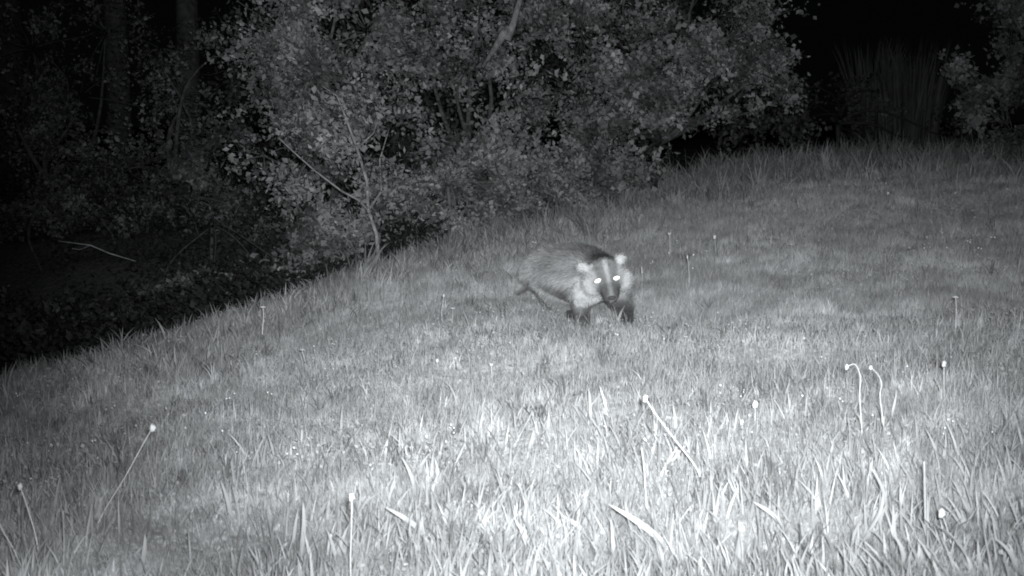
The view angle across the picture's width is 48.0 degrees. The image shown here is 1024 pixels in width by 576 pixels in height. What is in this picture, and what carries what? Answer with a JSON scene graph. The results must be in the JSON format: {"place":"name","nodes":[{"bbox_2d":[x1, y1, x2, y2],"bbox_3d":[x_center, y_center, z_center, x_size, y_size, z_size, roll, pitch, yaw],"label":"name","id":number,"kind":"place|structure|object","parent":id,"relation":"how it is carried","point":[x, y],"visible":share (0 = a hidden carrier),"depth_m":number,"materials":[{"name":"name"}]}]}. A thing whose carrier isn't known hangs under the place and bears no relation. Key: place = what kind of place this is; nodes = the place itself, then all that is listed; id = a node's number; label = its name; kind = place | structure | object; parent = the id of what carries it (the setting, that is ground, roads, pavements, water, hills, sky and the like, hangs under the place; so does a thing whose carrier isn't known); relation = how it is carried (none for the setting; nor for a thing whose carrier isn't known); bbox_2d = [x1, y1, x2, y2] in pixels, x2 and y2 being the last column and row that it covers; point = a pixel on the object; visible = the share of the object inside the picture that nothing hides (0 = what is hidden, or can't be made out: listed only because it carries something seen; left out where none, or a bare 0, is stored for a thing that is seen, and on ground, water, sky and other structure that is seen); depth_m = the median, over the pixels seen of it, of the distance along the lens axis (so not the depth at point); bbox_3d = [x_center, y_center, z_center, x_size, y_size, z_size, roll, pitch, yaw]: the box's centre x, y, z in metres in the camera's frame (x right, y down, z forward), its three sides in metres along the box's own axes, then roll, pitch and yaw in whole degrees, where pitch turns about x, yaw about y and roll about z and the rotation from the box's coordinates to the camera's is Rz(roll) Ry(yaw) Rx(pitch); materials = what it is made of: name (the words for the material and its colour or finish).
{"place":"outdoors","nodes":[
{"label":"outdoors","id":0,"kind":"place"},
{"bbox_2d":[0,132,1020,378],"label":"long grass","id":1,"kind":"structure","parent":0,"point":[670,184],"depth_m":7.58,"materials":[{"name":"grey plant"}]},
{"bbox_2d":[0,155,1023,575],"bbox_3d":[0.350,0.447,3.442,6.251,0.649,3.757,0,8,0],"label":"turf grass","id":2,"kind":"structure","parent":0,"point":[586,485],"depth_m":3.06,"materials":[{"name":"grey plant"}]},
{"bbox_2d":[0,122,1023,575],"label":"ground","id":3,"kind":"structure","parent":0,"point":[14,276],"depth_m":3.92,"materials":[{"name":"grey plant"}]},
{"bbox_2d":[0,525,20,565],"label":"flower stalk","id":4,"kind":"object","parent":3,"relation":"on","point":[10,544],"visible":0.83,"depth_m":2.23,"materials":[{"name":"grey plant"}]},
{"bbox_2d":[17,483,37,558],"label":"flower stalk","id":5,"kind":"object","parent":3,"relation":"on","point":[20,486],"visible":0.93,"depth_m":2.27,"materials":[{"name":"grey plant"}]},
{"bbox_2d":[62,510,73,571],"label":"flower stalk","id":6,"kind":"object","parent":3,"relation":"on","point":[64,543],"visible":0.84,"depth_m":2.25,"materials":[{"name":"grey plant"}]},
{"bbox_2d":[0,285,139,366],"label":"bramble bush","id":7,"kind":"object","parent":3,"relation":"on","point":[5,324],"visible":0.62,"depth_m":6.42,"materials":[{"name":"black plant"}]},
{"bbox_2d":[0,0,177,270],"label":"elder bush","id":8,"kind":"object","parent":3,"relation":"on","point":[74,202],"visible":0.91,"depth_m":8.67,"materials":[{"name":"black plant"}]},
{"bbox_2d":[102,0,135,201],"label":"forest tree","id":9,"kind":"object","parent":3,"relation":"on","point":[110,18],"visible":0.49,"depth_m":11.23,"materials":[{"name":"black plant"}]},
{"bbox_2d":[94,423,155,531],"bbox_3d":[-0.816,0.405,2.409,0.164,0.257,0.022,2,8,14],"label":"flower stalk","id":10,"kind":"object","parent":3,"relation":"on","point":[152,428],"visible":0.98,"depth_m":2.41,"materials":[{"name":"grey plant"}]},
{"bbox_2d":[139,535,146,574],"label":"grass blade","id":11,"kind":"object","parent":3,"relation":"on","point":[144,552],"visible":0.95,"depth_m":2.23,"materials":[{"name":"grey plant"}]},
{"bbox_2d":[68,2,283,251],"bbox_3d":[-2.527,-1.301,8.774,1.433,1.935,2.864,-7,11,-41],"label":"elder bush","id":12,"kind":"object","parent":3,"relation":"on","point":[190,154],"visible":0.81,"depth_m":8.54,"materials":[{"name":"grey plant"}]},
{"bbox_2d":[176,0,201,202],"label":"forest tree","id":13,"kind":"object","parent":3,"relation":"on","point":[186,11],"visible":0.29,"depth_m":10.72,"materials":[{"name":"black plant"}]},
{"bbox_2d":[93,223,313,327],"bbox_3d":[-1.910,-0.055,7.099,1.302,0.647,0.722,-3,9,-23],"label":"bramble bush","id":14,"kind":"object","parent":3,"relation":"on","point":[170,283],"visible":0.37,"depth_m":7.01,"materials":[{"name":"black plant"}]},
{"bbox_2d":[220,480,232,524],"bbox_3d":[-0.622,0.477,2.527,0.018,0.117,0.029,6,10,35],"label":"grass blade","id":15,"kind":"object","parent":3,"relation":"on","point":[229,506],"visible":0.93,"depth_m":2.52,"materials":[{"name":"grey plant"}]},
{"bbox_2d":[0,122,511,375],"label":"undergrowth","id":16,"kind":"object","parent":3,"relation":"on","point":[31,348],"visible":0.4,"depth_m":7.38,"materials":[{"name":"black plant"}]},
{"bbox_2d":[59,241,135,261],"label":"dead twig","id":17,"kind":"object","parent":16,"relation":"on","point":[88,245],"visible":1,"depth_m":7.33,"materials":[{"name":"grey wood"}]},
{"bbox_2d":[258,306,264,337],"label":"flower stalk","id":18,"kind":"object","parent":3,"relation":"on","point":[263,320],"visible":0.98,"depth_m":4.80,"materials":[{"name":"grey plant"}]},
{"bbox_2d":[299,504,305,558],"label":"grass blade","id":19,"kind":"object","parent":3,"relation":"on","point":[302,539],"visible":0.77,"depth_m":2.30,"materials":[{"name":"white plant"}]},
{"bbox_2d":[202,0,441,280],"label":"hawthorn bush","id":20,"kind":"object","parent":3,"relation":"on","point":[297,58],"visible":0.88,"depth_m":7.18,"materials":[{"name":"grey plant"}]},
{"bbox_2d":[300,258,354,287],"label":"grass tussock","id":21,"kind":"object","parent":3,"relation":"on","point":[332,274],"depth_m":6.05,"materials":[{"name":"grey plant"}]},
{"bbox_2d":[254,71,422,262],"bbox_3d":[-1.014,-0.652,6.708,0.996,1.202,0.599,-3,8,-19],"label":"sapling","id":22,"kind":"object","parent":3,"relation":"on","point":[367,207],"visible":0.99,"depth_m":6.66,"materials":[{"name":"grey plant"}]},
{"bbox_2d":[348,493,354,575],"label":"flower stalk","id":23,"kind":"object","parent":3,"relation":"on","point":[351,497],"visible":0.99,"depth_m":2.04,"materials":[{"name":"white plant"}]},
{"bbox_2d":[341,241,388,266],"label":"grass tussock","id":24,"kind":"object","parent":3,"relation":"on","point":[373,256],"depth_m":6.45,"materials":[{"name":"grey plant"}]},
{"bbox_2d":[189,0,576,206],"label":"hazel bush","id":25,"kind":"object","parent":3,"relation":"on","point":[397,138],"visible":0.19,"depth_m":9.94,"materials":[{"name":"grey plant"}]},
{"bbox_2d":[385,507,427,535],"bbox_3d":[-0.214,0.495,2.385,0.100,0.089,0.017,-2,8,-13],"label":"grass blade","id":26,"kind":"object","parent":3,"relation":"on","point":[404,518],"visible":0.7,"depth_m":2.38,"materials":[{"name":"white plant"}]},
{"bbox_2d":[401,456,416,495],"bbox_3d":[-0.230,0.435,2.611,0.040,0.113,0.017,-6,10,-36],"label":"grass blade","id":27,"kind":"object","parent":3,"relation":"on","point":[410,474],"visible":0.84,"depth_m":2.60,"materials":[{"name":"white plant"}]},
{"bbox_2d":[420,235,474,262],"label":"grass tussock","id":28,"kind":"object","parent":3,"relation":"on","point":[441,254],"depth_m":6.50,"materials":[{"name":"grey plant"}]},
{"bbox_2d":[362,0,583,234],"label":"blackthorn bush","id":29,"kind":"object","parent":3,"relation":"on","point":[503,152],"visible":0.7,"depth_m":8.04,"materials":[{"name":"grey plant"}]},
{"bbox_2d":[481,0,522,67],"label":"snapped branch","id":30,"kind":"object","parent":29,"relation":"attached to","point":[506,32],"visible":1,"depth_m":7.54,"materials":[{"name":"grey plant"}]},
{"bbox_2d":[338,141,623,252],"bbox_3d":[-0.168,-0.635,7.628,2.336,0.669,0.655,-6,10,-36],"label":"bramble bush","id":31,"kind":"object","parent":3,"relation":"on","point":[446,182],"visible":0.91,"depth_m":7.59,"materials":[{"name":"grey plant"}]},
{"bbox_2d":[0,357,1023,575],"bbox_3d":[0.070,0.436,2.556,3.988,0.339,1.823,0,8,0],"label":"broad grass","id":32,"kind":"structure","parent":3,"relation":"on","point":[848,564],"depth_m":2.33,"materials":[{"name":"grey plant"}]},
{"bbox_2d":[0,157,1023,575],"bbox_3d":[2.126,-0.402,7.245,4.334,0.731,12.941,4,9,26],"label":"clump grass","id":33,"kind":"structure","parent":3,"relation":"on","point":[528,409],"depth_m":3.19,"materials":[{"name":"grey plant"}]},
{"bbox_2d":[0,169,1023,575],"bbox_3d":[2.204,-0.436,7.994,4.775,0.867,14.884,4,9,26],"label":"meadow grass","id":34,"kind":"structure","parent":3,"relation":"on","point":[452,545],"depth_m":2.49,"materials":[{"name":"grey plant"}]},
{"bbox_2d":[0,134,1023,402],"bbox_3d":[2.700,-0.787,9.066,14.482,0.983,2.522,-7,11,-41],"label":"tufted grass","id":35,"kind":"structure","parent":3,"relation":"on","point":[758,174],"depth_m":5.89,"materials":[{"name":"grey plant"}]},
{"bbox_2d":[15,164,1019,478],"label":"meadow florets","id":36,"kind":"object","parent":3,"relation":"on","point":[615,334],"visible":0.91,"depth_m":3.25,"materials":[{"name":"grey plant"}]},
{"bbox_2d":[514,414,530,445],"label":"flower stalk","id":37,"kind":"object","parent":3,"relation":"on","point":[522,430],"visible":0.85,"depth_m":2.99,"materials":[{"name":"white plant"}]},
{"bbox_2d":[523,497,529,527],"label":"grass blade","id":38,"kind":"object","parent":3,"relation":"on","point":[526,506],"visible":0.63,"depth_m":2.34,"materials":[{"name":"white plant"}]},
{"bbox_2d":[503,197,567,230],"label":"grass tussock","id":39,"kind":"object","parent":3,"relation":"on","point":[539,219],"depth_m":7.23,"materials":[{"name":"grey plant"}]},
{"bbox_2d":[122,155,1023,351],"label":"turf grass","id":40,"kind":"structure","parent":3,"relation":"on","point":[695,262],"depth_m":5.87,"materials":[{"name":"grey plant"}]},
{"bbox_2d":[561,515,584,534],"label":"grass blade","id":41,"kind":"object","parent":3,"relation":"on","point":[574,523],"visible":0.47,"depth_m":2.32,"materials":[{"name":"white plant"}]},
{"bbox_2d":[514,241,634,325],"bbox_3d":[0.253,-0.046,4.960,0.336,0.356,0.971,-4,9,-25],"label":"badger","id":42,"kind":"object","parent":3,"relation":"on","point":[576,278],"visible":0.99,"depth_m":4.71,"materials":[{"name":"fur"}]},
{"bbox_2d":[563,209,623,240],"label":"grass tussock","id":43,"kind":"object","parent":3,"relation":"on","point":[593,229],"depth_m":6.91,"materials":[{"name":"grey plant"}]},
{"bbox_2d":[610,505,667,550],"bbox_3d":[0.261,0.485,2.273,0.143,0.123,0.017,-1,8,-9],"label":"grass blade","id":44,"kind":"object","parent":3,"relation":"on","point":[640,524],"visible":0.72,"depth_m":2.27,"materials":[{"name":"white plant"}]},
{"bbox_2d":[501,0,793,174],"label":"hazel bush","id":45,"kind":"object","parent":3,"relation":"on","point":[548,66],"visible":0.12,"depth_m":10.66,"materials":[{"name":"grey plant"}]},
{"bbox_2d":[641,448,659,513],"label":"flower stalk","id":46,"kind":"object","parent":3,"relation":"on","point":[645,483],"visible":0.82,"depth_m":2.48,"materials":[{"name":"white plant"}]},
{"bbox_2d":[527,0,819,204],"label":"hawthorn bush","id":47,"kind":"object","parent":3,"relation":"on","point":[650,98],"visible":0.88,"depth_m":8.55,"materials":[{"name":"grey plant"}]},
{"bbox_2d":[643,394,708,492],"bbox_3d":[0.370,0.347,2.550,0.184,0.245,0.037,-2,8,-15],"label":"flower stalk","id":48,"kind":"object","parent":3,"relation":"on","point":[645,398],"visible":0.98,"depth_m":2.54,"materials":[{"name":"white plant"}]},
{"bbox_2d":[677,168,719,195],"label":"grass tussock","id":49,"kind":"object","parent":3,"relation":"on","point":[702,180],"depth_m":8.75,"materials":[{"name":"grey plant"}]},
{"bbox_2d":[690,150,739,179],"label":"grass tussock","id":50,"kind":"object","parent":3,"relation":"on","point":[716,170],"depth_m":9.19,"materials":[{"name":"grey plant"}]},
{"bbox_2d":[709,153,764,181],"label":"grass tussock","id":51,"kind":"object","parent":3,"relation":"on","point":[732,170],"depth_m":9.29,"materials":[{"name":"grey plant"}]},
{"bbox_2d":[752,400,757,424],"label":"flower stalk","id":52,"kind":"object","parent":3,"relation":"on","point":[755,404],"visible":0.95,"depth_m":2.96,"materials":[{"name":"white plant"}]},
{"bbox_2d":[752,501,784,531],"bbox_3d":[0.521,0.468,2.311,0.080,0.084,0.017,-2,8,-16],"label":"grass blade","id":53,"kind":"object","parent":3,"relation":"on","point":[770,512],"visible":0.81,"depth_m":2.30,"materials":[{"name":"white plant"}]},
{"bbox_2d":[749,143,798,163],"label":"grass tussock","id":54,"kind":"object","parent":3,"relation":"on","point":[754,150],"depth_m":10.32,"materials":[{"name":"grey plant"}]},
{"bbox_2d":[828,139,846,154],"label":"grass tussock","id":55,"kind":"object","parent":3,"relation":"on","point":[837,148],"depth_m":11.20,"materials":[{"name":"grey plant"}]},
{"bbox_2d":[697,52,1005,160],"bbox_3d":[3.778,-2.216,13.643,5.353,1.407,2.105,-6,10,-38],"label":"hazel bush","id":56,"kind":"object","parent":3,"relation":"on","point":[790,124],"visible":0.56,"depth_m":13.70,"materials":[{"name":"black plant"}]},
{"bbox_2d":[845,364,862,436],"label":"flower stalk","id":57,"kind":"object","parent":3,"relation":"on","point":[860,415],"visible":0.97,"depth_m":2.74,"materials":[{"name":"white plant"}]},
{"bbox_2d":[832,134,880,160],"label":"grass tussock","id":58,"kind":"object","parent":3,"relation":"on","point":[858,145],"depth_m":11.46,"materials":[{"name":"grey plant"}]},
{"bbox_2d":[834,38,908,146],"bbox_3d":[4.742,-2.608,15.326,1.072,1.511,1.054,0,8,0],"label":"reed clump","id":59,"kind":"object","parent":3,"relation":"on","point":[869,98],"visible":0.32,"depth_m":15.15,"materials":[{"name":"black plant"}]},
{"bbox_2d":[867,494,883,532],"bbox_3d":[0.726,0.459,2.313,0.039,0.099,0.009,7,10,40],"label":"grass blade","id":60,"kind":"object","parent":3,"relation":"on","point":[879,512],"visible":0.91,"depth_m":2.31,"materials":[{"name":"white plant"}]},
{"bbox_2d":[869,365,884,439],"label":"flower stalk","id":61,"kind":"object","parent":3,"relation":"on","point":[881,411],"visible":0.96,"depth_m":2.71,"materials":[{"name":"white plant"}]},
{"bbox_2d":[871,468,887,516],"bbox_3d":[0.766,0.430,2.387,0.050,0.125,0.017,-4,9,-28],"label":"grass blade","id":62,"kind":"object","parent":3,"relation":"on","point":[881,488],"visible":0.77,"depth_m":2.38,"materials":[{"name":"white plant"}]},
{"bbox_2d":[853,128,912,157],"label":"grass tussock","id":63,"kind":"object","parent":3,"relation":"on","point":[895,140],"depth_m":11.71,"materials":[{"name":"grey plant"}]},
{"bbox_2d":[891,531,905,570],"bbox_3d":[0.703,0.484,2.082,0.039,0.096,0.018,-6,10,-36],"label":"grass blade","id":64,"kind":"object","parent":3,"relation":"on","point":[903,555],"visible":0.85,"depth_m":2.08,"materials":[{"name":"white plant"}]},
{"bbox_2d":[911,541,920,569],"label":"grass blade","id":65,"kind":"object","parent":3,"relation":"on","point":[918,551],"visible":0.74,"depth_m":2.06,"materials":[{"name":"white plant"}]},
{"bbox_2d":[909,461,926,537],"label":"flower stalk","id":66,"kind":"object","parent":3,"relation":"on","point":[925,510],"visible":0.82,"depth_m":2.23,"materials":[{"name":"plant"}]},
{"bbox_2d":[871,36,964,147],"bbox_3d":[5.179,-2.534,14.816,1.148,1.492,1.045,0,8,0],"label":"reed clump","id":67,"kind":"object","parent":3,"relation":"on","point":[919,95],"visible":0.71,"depth_m":14.60,"materials":[{"name":"black plant"}]},
{"bbox_2d":[942,360,946,401],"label":"flower stalk","id":68,"kind":"object","parent":3,"relation":"on","point":[944,362],"visible":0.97,"depth_m":2.93,"materials":[{"name":"white plant"}]},
{"bbox_2d":[938,508,951,547],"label":"flower stalk","id":69,"kind":"object","parent":3,"relation":"on","point":[941,513],"visible":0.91,"depth_m":2.14,"materials":[{"name":"white plant"}]},
{"bbox_2d":[953,296,957,331],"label":"flower stalk","id":70,"kind":"object","parent":3,"relation":"on","point":[955,297],"visible":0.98,"depth_m":4.01,"materials":[{"name":"grey plant"}]},
{"bbox_2d":[937,44,1008,146],"bbox_3d":[5.012,-1.952,12.302,1.090,1.290,0.477,-3,8,-18],"label":"maple sapling","id":71,"kind":"object","parent":3,"relation":"on","point":[975,91],"visible":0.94,"depth_m":12.19,"materials":[{"name":"grey plant"}]},
{"bbox_2d":[954,0,1023,113],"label":"oak tree","id":72,"kind":"object","parent":3,"relation":"on","point":[1014,65],"visible":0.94,"depth_m":11.75,"materials":[{"name":"grey plant"}]},
{"bbox_2d":[973,88,1023,163],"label":"hazel bush","id":73,"kind":"object","parent":3,"relation":"on","point":[1015,138],"visible":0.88,"depth_m":11.39,"materials":[{"name":"grey plant"}]},
{"bbox_2d":[994,537,1017,575],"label":"grass blade","id":74,"kind":"object","parent":3,"relation":"on","point":[1011,555],"visible":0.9,"depth_m":1.97,"materials":[{"name":"grey plant"}]},
{"bbox_2d":[22,0,1023,126],"label":"sky","id":75,"kind":"structure","parent":0,"point":[863,23],"materials":[{"name":"black"}]}
]}

